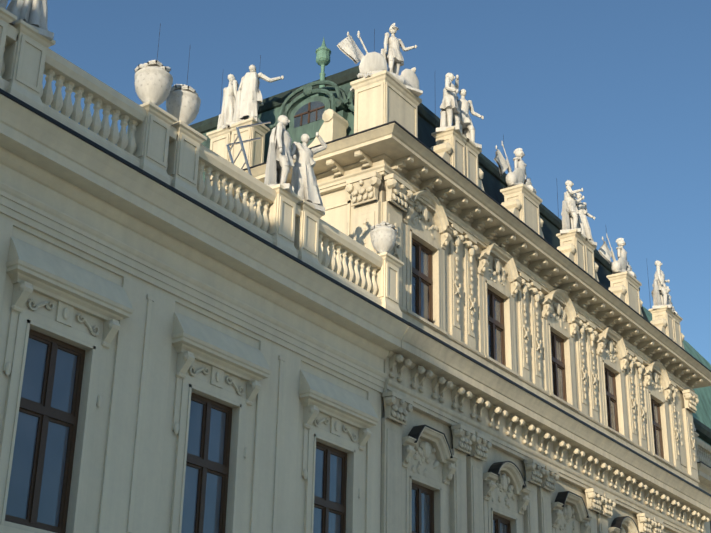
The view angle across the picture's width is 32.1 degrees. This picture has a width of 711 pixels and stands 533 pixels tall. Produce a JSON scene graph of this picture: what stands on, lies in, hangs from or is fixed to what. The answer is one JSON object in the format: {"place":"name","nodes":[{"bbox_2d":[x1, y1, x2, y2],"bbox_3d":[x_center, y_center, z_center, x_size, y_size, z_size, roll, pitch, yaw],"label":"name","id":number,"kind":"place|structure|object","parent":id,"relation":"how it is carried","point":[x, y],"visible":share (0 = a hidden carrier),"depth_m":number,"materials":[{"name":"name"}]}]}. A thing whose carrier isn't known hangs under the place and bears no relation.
{"place":"outdoors","nodes":[
{"label":"outdoors","id":0,"kind":"place"},
{"bbox_2d":[0,7,422,532],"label":"building wing","id":1,"kind":"structure","parent":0,"point":[179,353],"depth_m":22.96,"materials":[{"name":"paint"}]},
{"bbox_2d":[0,0,53,40],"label":"statue pair","id":2,"kind":"object","parent":1,"relation":"on","point":[34,13],"visible":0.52,"depth_m":21.13,"materials":[{"name":"stone"}]},
{"bbox_2d":[134,60,200,124],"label":"urns","id":3,"kind":"object","parent":1,"relation":"on","point":[153,82],"visible":0.96,"depth_m":23.76,"materials":[{"name":"stone"}]},
{"bbox_2d":[226,121,270,205],"bbox_3d":[-2.247,-1.465,28.692,1.464,4.606,2.349,-14,-28,31],"label":"builders hoist","id":4,"kind":"object","parent":1,"relation":"on","point":[241,142],"visible":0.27,"depth_m":28.61,"materials":[{"name":"silver metal"}]},
{"bbox_2d":[264,115,326,212],"bbox_3d":[-1.410,-2.288,27.325,0.935,2.056,1.815,-14,-28,31],"label":"statue pair","id":5,"kind":"object","parent":1,"relation":"on","point":[281,157],"visible":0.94,"depth_m":27.16,"materials":[{"name":"stone"}]},
{"bbox_2d":[370,221,396,252],"bbox_3d":[0.676,-0.627,29.962,0.648,1.050,0.647,-14,-28,31],"label":"urn","id":6,"kind":"object","parent":1,"relation":"on","point":[383,234],"visible":0.9,"depth_m":29.76,"materials":[{"name":"stone"}]},
{"bbox_2d":[6,0,710,364],"label":"sky","id":7,"kind":"structure","parent":0,"point":[611,99],"materials":[{"name":"blue"}]},
{"bbox_2d":[642,306,710,532],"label":"pavilion building","id":8,"kind":"structure","parent":0,"point":[702,421],"depth_m":58.50,"materials":[{"name":"paint"}]},
{"label":"ground","id":9,"kind":"structure","parent":0,"visible":0},
{"bbox_2d":[189,38,710,532],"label":"building","id":10,"kind":"structure","parent":9,"relation":"on","point":[543,374],"depth_m":34.52,"materials":[{"name":"paint"}]},
{"bbox_2d":[217,65,283,128],"bbox_3d":[-3.159,-4.751,35.440,2.152,2.107,1.032,-14,-28,31],"label":"statue pair","id":11,"kind":"object","parent":10,"relation":"on","point":[243,102],"visible":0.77,"depth_m":35.18,"materials":[{"name":"stone"}]},
{"bbox_2d":[337,23,422,96],"bbox_3d":[0.627,-5.744,33.339,2.464,2.339,0.965,14,-27,-28],"label":"statue","id":12,"kind":"object","parent":10,"relation":"on","point":[371,63],"visible":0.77,"depth_m":33.16,"materials":[{"name":"stone"}]},
{"bbox_2d":[157,23,650,307],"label":"lightning rods","id":13,"kind":"object","parent":10,"relation":"attached to","point":[435,124],"visible":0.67,"depth_m":35.48,"materials":[{"name":"black metal"}]},
{"bbox_2d":[436,73,483,149],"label":"roof statue pair","id":14,"kind":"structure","parent":10,"relation":"on","point":[454,108],"depth_m":35.53,"materials":[{"name":"stone"}]},
{"bbox_2d":[494,141,535,193],"bbox_3d":[5.193,-3.022,38.785,0.740,1.834,2.797,-14,-28,31],"label":"statue","id":15,"kind":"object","parent":10,"relation":"on","point":[517,175],"depth_m":38.28,"materials":[{"name":"stone"}]},
{"bbox_2d":[560,180,596,245],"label":"roof statue pair","id":16,"kind":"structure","parent":10,"relation":"on","point":[574,213],"depth_m":41.50,"materials":[{"name":"stone"}]},
{"bbox_2d":[598,233,636,277],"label":"statue","id":17,"kind":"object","parent":10,"relation":"on","point":[621,264],"depth_m":44.32,"materials":[{"name":"stone"}]},
{"bbox_2d":[651,260,677,313],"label":"roof statue pair","id":18,"kind":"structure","parent":10,"relation":"on","point":[661,296],"depth_m":47.35,"materials":[{"name":"stone"}]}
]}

